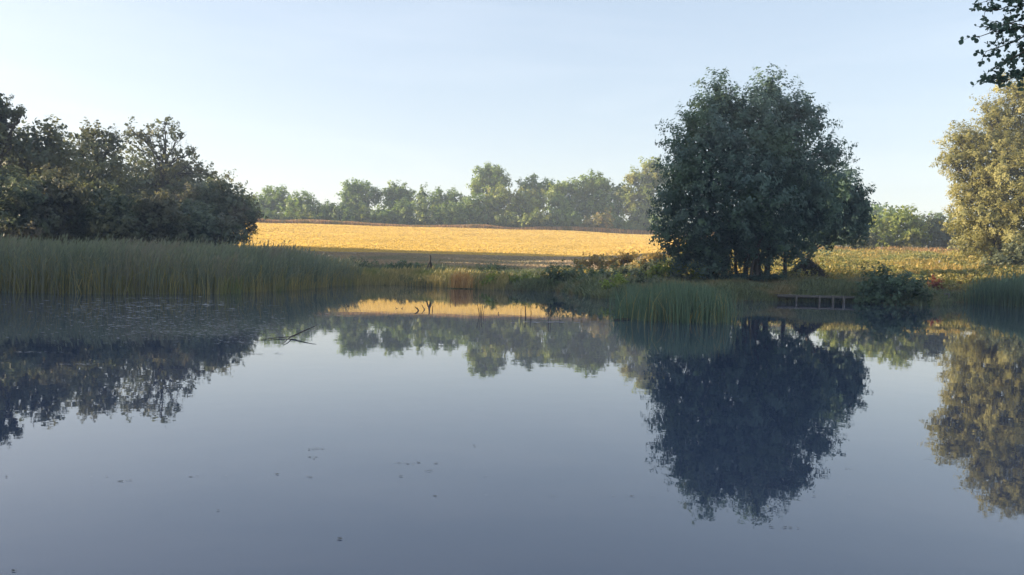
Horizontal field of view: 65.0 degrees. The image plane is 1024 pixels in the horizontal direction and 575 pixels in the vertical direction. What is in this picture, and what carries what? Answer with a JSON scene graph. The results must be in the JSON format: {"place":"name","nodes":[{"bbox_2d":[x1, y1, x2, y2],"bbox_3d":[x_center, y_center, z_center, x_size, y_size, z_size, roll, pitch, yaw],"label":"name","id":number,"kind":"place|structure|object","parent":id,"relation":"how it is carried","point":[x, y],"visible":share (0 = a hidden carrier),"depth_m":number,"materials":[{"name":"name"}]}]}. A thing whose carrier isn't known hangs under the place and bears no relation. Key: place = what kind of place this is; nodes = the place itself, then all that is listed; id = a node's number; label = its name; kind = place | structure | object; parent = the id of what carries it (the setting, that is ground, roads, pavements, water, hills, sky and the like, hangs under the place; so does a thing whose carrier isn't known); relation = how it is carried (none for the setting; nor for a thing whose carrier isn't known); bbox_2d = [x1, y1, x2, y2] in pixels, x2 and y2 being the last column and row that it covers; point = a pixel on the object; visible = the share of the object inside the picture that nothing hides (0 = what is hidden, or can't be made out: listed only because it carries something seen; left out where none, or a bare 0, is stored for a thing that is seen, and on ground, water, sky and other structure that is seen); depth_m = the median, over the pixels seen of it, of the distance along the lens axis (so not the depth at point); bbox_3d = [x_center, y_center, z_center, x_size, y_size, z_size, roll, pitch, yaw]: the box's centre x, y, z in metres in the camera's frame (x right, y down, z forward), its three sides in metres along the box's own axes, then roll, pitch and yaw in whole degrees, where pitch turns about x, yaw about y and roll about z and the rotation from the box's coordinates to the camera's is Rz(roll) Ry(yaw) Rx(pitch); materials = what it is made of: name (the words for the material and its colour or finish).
{"place":"outdoors","nodes":[
{"label":"outdoors","id":0,"kind":"place"},
{"bbox_2d":[245,249,666,269],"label":"headland grass","id":1,"kind":"structure","parent":0,"point":[536,262],"depth_m":99.41,"materials":[{"name":"plant"}]},
{"bbox_2d":[1,239,1015,306],"bbox_3d":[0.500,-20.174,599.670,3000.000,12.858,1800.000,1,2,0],"label":"ground","id":2,"kind":"structure","parent":0,"point":[954,289],"depth_m":49.25,"materials":[{"name":"soil"}]},
{"bbox_2d":[0,93,26,166],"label":"oak tree","id":3,"kind":"object","parent":2,"relation":"on","point":[14,115],"visible":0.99,"depth_m":73.54,"materials":[{"name":"green plant"}]},
{"bbox_2d":[0,131,51,200],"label":"woodland tree","id":4,"kind":"object","parent":2,"relation":"on","point":[18,157],"visible":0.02,"depth_m":102.32,"materials":[{"name":"green plant"}]},
{"bbox_2d":[0,165,56,244],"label":"scrub bush","id":5,"kind":"object","parent":2,"relation":"on","point":[19,194],"visible":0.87,"depth_m":63.37,"materials":[{"name":"green plant"}]},
{"bbox_2d":[0,114,100,194],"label":"oak tree","id":6,"kind":"object","parent":2,"relation":"on","point":[27,150],"visible":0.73,"depth_m":75.03,"materials":[{"name":"green plant"}]},
{"bbox_2d":[9,163,95,248],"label":"scrub bush","id":7,"kind":"object","parent":2,"relation":"on","point":[58,191],"visible":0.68,"depth_m":65.72,"materials":[{"name":"green plant"}]},
{"bbox_2d":[55,117,148,198],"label":"oak tree","id":8,"kind":"object","parent":2,"relation":"on","point":[117,168],"visible":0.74,"depth_m":85.08,"materials":[{"name":"green plant"}]},
{"bbox_2d":[63,179,144,244],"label":"scrub bush","id":9,"kind":"object","parent":2,"relation":"on","point":[100,214],"visible":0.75,"depth_m":67.09,"materials":[{"name":"green plant"}]},
{"bbox_2d":[79,152,140,220],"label":"woodland tree","id":10,"kind":"object","parent":2,"relation":"on","point":[103,174],"visible":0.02,"depth_m":110.10,"materials":[{"name":"green plant"}]},
{"bbox_2d":[113,188,191,246],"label":"scrub bush","id":11,"kind":"object","parent":2,"relation":"on","point":[156,220],"visible":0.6,"depth_m":69.58,"materials":[{"name":"green plant"}]},
{"bbox_2d":[114,115,218,201],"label":"oak tree","id":12,"kind":"object","parent":2,"relation":"on","point":[177,175],"visible":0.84,"depth_m":97.39,"materials":[{"name":"green plant"}]},
{"bbox_2d":[123,158,238,245],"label":"woodland tree","id":13,"kind":"object","parent":2,"relation":"on","point":[173,184],"visible":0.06,"depth_m":108.68,"materials":[{"name":"green plant"}]},
{"bbox_2d":[0,230,376,294],"bbox_3d":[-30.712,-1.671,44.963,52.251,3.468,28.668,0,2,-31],"label":"reeds","id":14,"kind":"object","parent":2,"relation":"on","point":[130,251],"visible":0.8,"depth_m":39.65,"materials":[{"name":"plant"}]},
{"bbox_2d":[0,257,381,294],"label":"dead reed stems","id":15,"kind":"object","parent":2,"relation":"on","point":[237,290],"visible":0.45,"depth_m":39.91,"materials":[{"name":"plant"}]},
{"bbox_2d":[171,199,252,249],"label":"scrub bush","id":16,"kind":"object","parent":2,"relation":"on","point":[203,224],"visible":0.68,"depth_m":75.00,"materials":[{"name":"green plant"}]},
{"bbox_2d":[170,172,253,226],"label":"dense tree","id":17,"kind":"object","parent":2,"relation":"on","point":[210,191],"visible":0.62,"depth_m":87.18,"materials":[{"name":"green plant"}]},
{"bbox_2d":[224,169,255,246],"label":"wispy tree","id":18,"kind":"object","parent":2,"relation":"on","point":[228,178],"visible":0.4,"depth_m":93.68,"materials":[{"name":"green plant"}]},
{"bbox_2d":[221,193,267,242],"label":"sloping tree","id":19,"kind":"object","parent":2,"relation":"on","point":[254,215],"visible":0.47,"depth_m":89.64,"materials":[{"name":"green plant"}]},
{"bbox_2d":[254,206,276,218],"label":"shrub","id":20,"kind":"object","parent":2,"relation":"on","point":[268,214],"visible":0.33,"depth_m":200.76,"materials":[{"name":"green plant"}]},
{"bbox_2d":[249,184,291,213],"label":"broadleaf tree","id":21,"kind":"object","parent":2,"relation":"on","point":[274,200],"visible":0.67,"depth_m":210.21,"materials":[{"name":"green plant"}]},
{"bbox_2d":[270,210,291,219],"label":"shrub","id":22,"kind":"object","parent":2,"relation":"on","point":[281,217],"visible":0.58,"depth_m":200.53,"materials":[{"name":"green plant"}]},
{"bbox_2d":[279,188,320,216],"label":"broadleaf tree","id":23,"kind":"object","parent":2,"relation":"on","point":[296,203],"visible":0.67,"depth_m":204.06,"materials":[{"name":"green plant"}]},
{"bbox_2d":[286,209,318,220],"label":"shrub","id":24,"kind":"object","parent":2,"relation":"on","point":[298,216],"visible":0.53,"depth_m":200.81,"materials":[{"name":"green plant"}]},
{"bbox_2d":[312,199,337,219],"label":"shrub","id":25,"kind":"object","parent":2,"relation":"on","point":[324,210],"visible":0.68,"depth_m":203.18,"materials":[{"name":"green plant"}]},
{"bbox_2d":[330,201,354,221],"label":"shrub","id":26,"kind":"object","parent":2,"relation":"on","point":[341,213],"visible":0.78,"depth_m":201.51,"materials":[{"name":"green plant"}]},
{"bbox_2d":[329,256,383,267],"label":"bank shrub","id":27,"kind":"object","parent":2,"relation":"on","point":[363,263],"visible":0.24,"depth_m":74.81,"materials":[{"name":"green plant"}]},
{"bbox_2d":[336,177,383,221],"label":"broadleaf tree","id":28,"kind":"object","parent":2,"relation":"on","point":[352,194],"visible":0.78,"depth_m":210.26,"materials":[{"name":"green plant"}]},
{"bbox_2d":[352,203,372,222],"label":"shrub","id":29,"kind":"object","parent":2,"relation":"on","point":[361,216],"visible":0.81,"depth_m":201.79,"materials":[{"name":"green plant"}]},
{"bbox_2d":[366,203,400,223],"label":"shrub","id":30,"kind":"object","parent":2,"relation":"on","point":[382,216],"visible":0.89,"depth_m":201.47,"materials":[{"name":"green plant"}]},
{"bbox_2d":[380,179,416,210],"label":"broadleaf tree","id":31,"kind":"object","parent":2,"relation":"on","point":[395,193],"visible":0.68,"depth_m":211.39,"materials":[{"name":"green plant"}]},
{"bbox_2d":[390,197,416,224],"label":"shrub","id":32,"kind":"object","parent":2,"relation":"on","point":[404,210],"visible":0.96,"depth_m":201.75,"materials":[{"name":"green plant"}]},
{"bbox_2d":[385,259,429,268],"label":"bank shrub","id":33,"kind":"object","parent":2,"relation":"on","point":[399,264],"visible":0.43,"depth_m":72.78,"materials":[{"name":"green plant"}]},
{"bbox_2d":[411,182,430,224],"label":"broadleaf tree","id":34,"kind":"object","parent":2,"relation":"on","point":[421,197],"visible":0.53,"depth_m":206.82,"materials":[{"name":"green plant"}]},
{"bbox_2d":[411,203,434,224],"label":"shrub","id":35,"kind":"object","parent":2,"relation":"on","point":[423,215],"visible":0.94,"depth_m":200.64,"materials":[{"name":"green plant"}]},
{"bbox_2d":[348,266,511,289],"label":"bank reeds","id":36,"kind":"object","parent":2,"relation":"on","point":[393,279],"visible":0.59,"depth_m":62.36,"materials":[{"name":"plant"}]},
{"bbox_2d":[427,185,464,218],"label":"broadleaf tree","id":37,"kind":"object","parent":2,"relation":"on","point":[437,199],"visible":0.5,"depth_m":205.32,"materials":[{"name":"green plant"}]},
{"bbox_2d":[429,209,466,225],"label":"shrub","id":38,"kind":"object","parent":2,"relation":"on","point":[436,217],"visible":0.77,"depth_m":200.32,"materials":[{"name":"green plant"}]},
{"bbox_2d":[437,202,470,224],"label":"shrub","id":39,"kind":"object","parent":2,"relation":"on","point":[453,208],"visible":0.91,"depth_m":199.88,"materials":[{"name":"green plant"}]},
{"bbox_2d":[448,270,479,287],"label":"reed tussock","id":40,"kind":"object","parent":2,"relation":"on","point":[459,280],"visible":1,"depth_m":57.72,"materials":[{"name":"plant"}]},
{"bbox_2d":[457,193,490,223],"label":"broadleaf tree","id":41,"kind":"object","parent":2,"relation":"on","point":[476,210],"visible":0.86,"depth_m":202.32,"materials":[{"name":"green plant"}]},
{"bbox_2d":[256,218,712,235],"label":"edge grass","id":42,"kind":"structure","parent":2,"relation":"on","point":[483,226],"depth_m":197.60,"materials":[{"name":"plant"}]},
{"bbox_2d":[466,161,512,224],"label":"broadleaf tree","id":43,"kind":"object","parent":2,"relation":"on","point":[492,175],"visible":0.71,"depth_m":211.84,"materials":[{"name":"green plant"}]},
{"bbox_2d":[479,270,500,285],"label":"bank shrub","id":44,"kind":"object","parent":2,"relation":"on","point":[490,278],"visible":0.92,"depth_m":58.47,"materials":[{"name":"green plant"}]},
{"bbox_2d":[475,259,513,270],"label":"bank shrub","id":45,"kind":"object","parent":2,"relation":"on","point":[500,267],"visible":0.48,"depth_m":71.68,"materials":[{"name":"green plant"}]},
{"bbox_2d":[482,264,507,274],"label":"bank shrub","id":46,"kind":"object","parent":2,"relation":"on","point":[491,266],"visible":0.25,"depth_m":61.90,"materials":[{"name":"green plant"}]},
{"bbox_2d":[480,181,511,224],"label":"broadleaf tree","id":47,"kind":"object","parent":2,"relation":"on","point":[495,198],"visible":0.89,"depth_m":203.31,"materials":[{"name":"green plant"}]},
{"bbox_2d":[493,210,523,227],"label":"shrub","id":48,"kind":"object","parent":2,"relation":"on","point":[507,220],"visible":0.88,"depth_m":199.74,"materials":[{"name":"green plant"}]},
{"bbox_2d":[497,185,548,218],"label":"broadleaf tree","id":49,"kind":"object","parent":2,"relation":"on","point":[519,200],"visible":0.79,"depth_m":203.02,"materials":[{"name":"green plant"}]},
{"bbox_2d":[508,270,542,282],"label":"bank shrub","id":50,"kind":"object","parent":2,"relation":"on","point":[527,275],"visible":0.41,"depth_m":58.90,"materials":[{"name":"green plant"}]},
{"bbox_2d":[517,207,551,228],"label":"shrub","id":51,"kind":"object","parent":2,"relation":"on","point":[535,218],"visible":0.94,"depth_m":198.70,"materials":[{"name":"green plant"}]},
{"bbox_2d":[343,261,726,289],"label":"bank grass","id":52,"kind":"structure","parent":2,"relation":"on","point":[595,279],"depth_m":61.78,"materials":[{"name":"plant"}]},
{"bbox_2d":[515,173,554,203],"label":"broadleaf tree","id":53,"kind":"object","parent":2,"relation":"on","point":[531,184],"visible":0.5,"depth_m":212.29,"materials":[{"name":"green plant"}]},
{"bbox_2d":[277,214,800,235],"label":"hedgerow","id":54,"kind":"object","parent":2,"relation":"on","point":[627,227],"visible":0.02,"depth_m":215.13,"materials":[{"name":"green plant"}]},
{"bbox_2d":[540,207,583,226],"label":"shrub","id":55,"kind":"object","parent":2,"relation":"on","point":[569,218],"visible":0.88,"depth_m":201.07,"materials":[{"name":"green plant"}]},
{"bbox_2d":[544,177,584,214],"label":"broadleaf tree","id":56,"kind":"object","parent":2,"relation":"on","point":[559,195],"visible":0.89,"depth_m":206.06,"materials":[{"name":"green plant"}]},
{"bbox_2d":[540,257,596,285],"bbox_3d":[4.307,-0.655,58.504,4.660,3.300,2.534,1,2,0],"label":"bank shrub","id":57,"kind":"object","parent":2,"relation":"on","point":[554,275],"visible":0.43,"depth_m":58.11,"materials":[{"name":"green plant"}]},
{"bbox_2d":[580,215,597,227],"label":"shrub","id":58,"kind":"object","parent":2,"relation":"on","point":[587,223],"visible":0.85,"depth_m":199.13,"materials":[{"name":"green plant"}]},
{"bbox_2d":[571,252,610,268],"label":"bank shrub","id":59,"kind":"object","parent":2,"relation":"on","point":[596,260],"visible":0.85,"depth_m":69.66,"materials":[{"name":"green plant"}]},
{"bbox_2d":[571,168,619,222],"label":"broadleaf tree","id":60,"kind":"object","parent":2,"relation":"on","point":[598,187],"visible":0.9,"depth_m":206.95,"materials":[{"name":"green plant"}]},
{"bbox_2d":[570,261,626,282],"bbox_3d":[6.087,-0.340,55.871,4.039,3.170,2.396,1,2,0],"label":"bank shrub","id":61,"kind":"object","parent":2,"relation":"on","point":[601,272],"visible":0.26,"depth_m":55.68,"materials":[{"name":"green plant"}]},
{"bbox_2d":[591,208,614,228],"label":"shrub","id":62,"kind":"object","parent":2,"relation":"on","point":[598,220],"visible":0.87,"depth_m":198.38,"materials":[{"name":"green plant"}]},
{"bbox_2d":[599,271,630,290],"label":"bank shrub","id":63,"kind":"object","parent":2,"relation":"on","point":[619,278],"visible":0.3,"depth_m":46.79,"materials":[{"name":"green plant"}]},
{"bbox_2d":[610,182,625,218],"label":"broadleaf tree","id":64,"kind":"object","parent":2,"relation":"on","point":[619,188],"visible":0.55,"depth_m":208.69,"materials":[{"name":"green plant"}]},
{"bbox_2d":[609,211,627,228],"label":"shrub","id":65,"kind":"object","parent":2,"relation":"on","point":[618,223],"visible":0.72,"depth_m":200.99,"materials":[{"name":"green plant"}]},
{"bbox_2d":[603,248,640,268],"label":"bank shrub","id":66,"kind":"object","parent":2,"relation":"on","point":[623,259],"visible":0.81,"depth_m":68.76,"materials":[{"name":"green plant"}]},
{"bbox_2d":[606,258,664,276],"bbox_3d":[9.610,-1.291,62.016,4.820,2.255,2.174,1,2,-10],"label":"bank shrub","id":67,"kind":"object","parent":2,"relation":"on","point":[646,266],"visible":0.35,"depth_m":61.87,"materials":[{"name":"green plant"}]},
{"bbox_2d":[614,156,671,230],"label":"broadleaf tree","id":68,"kind":"object","parent":2,"relation":"on","point":[637,206],"visible":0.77,"depth_m":203.87,"materials":[{"name":"green plant"}]},
{"bbox_2d":[625,269,662,284],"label":"bank shrub","id":69,"kind":"object","parent":2,"relation":"on","point":[640,278],"visible":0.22,"depth_m":47.82,"materials":[{"name":"green plant"}]},
{"bbox_2d":[628,248,670,267],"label":"bank shrub","id":70,"kind":"object","parent":2,"relation":"on","point":[650,255],"visible":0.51,"depth_m":67.58,"materials":[{"name":"green plant"}]},
{"bbox_2d":[646,213,683,228],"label":"shrub","id":71,"kind":"object","parent":2,"relation":"on","point":[651,219],"visible":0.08,"depth_m":198.22,"materials":[{"name":"green plant"}]},
{"bbox_2d":[639,257,691,278],"bbox_3d":[11.119,-1.205,57.020,4.409,2.528,1.915,1,2,0],"label":"bank shrub","id":72,"kind":"object","parent":2,"relation":"on","point":[658,270],"visible":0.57,"depth_m":56.79,"materials":[{"name":"green plant"}]},
{"bbox_2d":[664,269,693,279],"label":"bank shrub","id":73,"kind":"object","parent":2,"relation":"on","point":[677,276],"visible":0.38,"depth_m":55.77,"materials":[{"name":"green plant"}]},
{"bbox_2d":[684,265,707,279],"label":"bank shrub","id":74,"kind":"object","parent":2,"relation":"on","point":[696,274],"visible":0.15,"depth_m":56.74,"materials":[{"name":"green plant"}]},
{"bbox_2d":[397,274,1023,306],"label":"shore sedge","id":75,"kind":"object","parent":2,"relation":"on","point":[596,290],"visible":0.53,"depth_m":49.31,"materials":[{"name":"green plant"}]},
{"bbox_2d":[697,265,787,281],"bbox_3d":[15.655,-0.687,54.450,6.201,1.721,1.770,1,2,-4],"label":"bank shrub","id":76,"kind":"object","parent":2,"relation":"on","point":[743,274],"visible":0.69,"depth_m":54.12,"materials":[{"name":"green plant"}]},
{"bbox_2d":[644,63,859,280],"bbox_3d":[16.260,-7.535,53.221,14.647,15.653,9.096,1,2,0],"label":"alder tree","id":77,"kind":"object","parent":2,"relation":"on","point":[744,137],"visible":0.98,"depth_m":52.80,"materials":[{"name":"green plant"}]},
{"bbox_2d":[548,247,1023,292],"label":"meadow grass","id":78,"kind":"structure","parent":2,"relation":"on","point":[923,262],"depth_m":67.64,"materials":[{"name":"plant"}]},
{"bbox_2d":[790,258,829,278],"bbox_3d":[21.104,-1.281,57.567,4.364,2.006,2.532,1,2,0],"label":"brush heap","id":79,"kind":"object","parent":2,"relation":"on","point":[819,270],"visible":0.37,"depth_m":57.13,"materials":[{"name":"brown wood"}]},
{"bbox_2d":[668,274,958,298],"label":"shaded grass","id":80,"kind":"structure","parent":2,"relation":"on","point":[816,282],"depth_m":50.91,"materials":[{"name":"plant"}]},
{"bbox_2d":[774,294,854,302],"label":"wooden deck","id":81,"kind":"structure","parent":2,"relation":"on","point":[843,298],"depth_m":48.38,"materials":[{"name":"wood"}]},
{"bbox_2d":[679,245,966,253],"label":"hedge grass","id":82,"kind":"structure","parent":2,"relation":"on","point":[908,247],"depth_m":109.57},
{"bbox_2d":[805,161,879,257],"bbox_3d":[24.246,-4.949,60.888,6.989,9.289,4.684,1,2,0],"label":"rounded tree","id":83,"kind":"object","parent":2,"relation":"on","point":[856,213],"visible":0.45,"depth_m":60.04,"materials":[{"name":"green plant"}]},
{"bbox_2d":[847,226,882,248],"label":"hedge bush","id":84,"kind":"object","parent":2,"relation":"on","point":[873,241],"visible":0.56,"depth_m":103.28,"materials":[{"name":"green plant"}]},
{"bbox_2d":[865,202,896,235],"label":"distant tree","id":85,"kind":"object","parent":2,"relation":"on","point":[879,210],"visible":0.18,"depth_m":187.88,"materials":[{"name":"green plant"}]},
{"bbox_2d":[851,261,937,305],"bbox_3d":[22.873,0.144,48.397,5.159,3.472,3.520,1,2,0],"label":"bank shrub","id":86,"kind":"object","parent":2,"relation":"on","point":[880,287],"visible":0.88,"depth_m":47.91,"materials":[{"name":"green plant"}]},
{"bbox_2d":[869,203,933,248],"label":"hedge bush","id":87,"kind":"object","parent":2,"relation":"on","point":[913,231],"visible":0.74,"depth_m":116.72,"materials":[{"name":"green plant"}]},
{"bbox_2d":[901,210,960,238],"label":"distant tree","id":88,"kind":"object","parent":2,"relation":"on","point":[926,219],"visible":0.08,"depth_m":188.83,"materials":[{"name":"green plant"}]},
{"bbox_2d":[927,275,944,288],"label":"bank shrub","id":89,"kind":"object","parent":2,"relation":"on","point":[934,283],"visible":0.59,"depth_m":57.69,"materials":[{"name":"red plant"}]},
{"bbox_2d":[911,211,964,249],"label":"hedge bush","id":90,"kind":"object","parent":2,"relation":"on","point":[942,239],"visible":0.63,"depth_m":118.81,"materials":[{"name":"green plant"}]},
{"bbox_2d":[929,71,1023,259],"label":"willow tree","id":91,"kind":"object","parent":2,"relation":"on","point":[993,182],"visible":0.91,"depth_m":76.47,"materials":[{"name":"green plant"}]},
{"bbox_2d":[958,0,1023,90],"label":"overhanging tree","id":92,"kind":"object","parent":2,"relation":"on","point":[1012,31],"visible":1,"depth_m":7.94,"materials":[{"name":"green plant"}]},
{"bbox_2d":[960,266,1023,306],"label":"shore reeds","id":93,"kind":"object","parent":2,"relation":"on","point":[1003,289],"visible":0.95,"depth_m":51.55,"materials":[{"name":"plant"}]},
{"bbox_2d":[978,234,1023,266],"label":"shaded bush","id":94,"kind":"object","parent":2,"relation":"on","point":[1006,259],"visible":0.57,"depth_m":69.58,"materials":[{"name":"green plant"}]},
{"bbox_2d":[0,285,1023,574],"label":"water","id":95,"kind":"structure","parent":0,"point":[862,439],"depth_m":8.42,"materials":[{"name":"blue liquid"}]},
{"bbox_2d":[257,325,316,343],"bbox_3d":[-5.164,1.043,18.213,0.791,0.231,2.316,2,2,3],"label":"floating branch","id":96,"kind":"object","parent":95,"relation":"on","point":[289,336],"visible":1,"depth_m":18.41,"materials":[{"name":"brown wood"}]},
{"bbox_2d":[5,296,579,364],"bbox_3d":[-8.785,0.808,27.527,16.814,0.004,25.194,0,2,-38],"label":"floating weed","id":97,"kind":"object","parent":95,"relation":"on","point":[171,306],"visible":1,"depth_m":21.54,"materials":[{"name":"plant"}]},
{"bbox_2d":[7,427,924,570],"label":"floating bits","id":98,"kind":"object","parent":95,"relation":"on","point":[400,475],"visible":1,"depth_m":6.44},
{"bbox_2d":[609,289,672,320],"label":"thin rushes","id":99,"kind":"object","parent":95,"relation":"in","point":[625,315],"visible":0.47,"depth_m":28.19,"materials":[{"name":"plant"}]},
{"bbox_2d":[606,278,746,325],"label":"cattails","id":100,"kind":"object","parent":95,"relation":"in","point":[682,296],"visible":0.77,"depth_m":27.70,"materials":[{"name":"plant"}]},
{"bbox_2d":[618,285,754,325],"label":"dead cattail blades","id":101,"kind":"object","parent":95,"relation":"in","point":[680,306],"visible":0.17,"depth_m":27.45,"materials":[{"name":"plant"}]},
{"bbox_2d":[0,0,1023,241],"label":"sky","id":102,"kind":"structure","parent":0,"point":[315,96],"materials":[{"name":"blue"}]},
{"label":"field","id":103,"kind":"structure","parent":0,"visible":0},
{"bbox_2d":[74,222,685,256],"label":"stubble","id":104,"kind":"object","parent":103,"relation":"on","point":[403,239],"visible":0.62,"depth_m":148.55,"materials":[{"name":"plant"}]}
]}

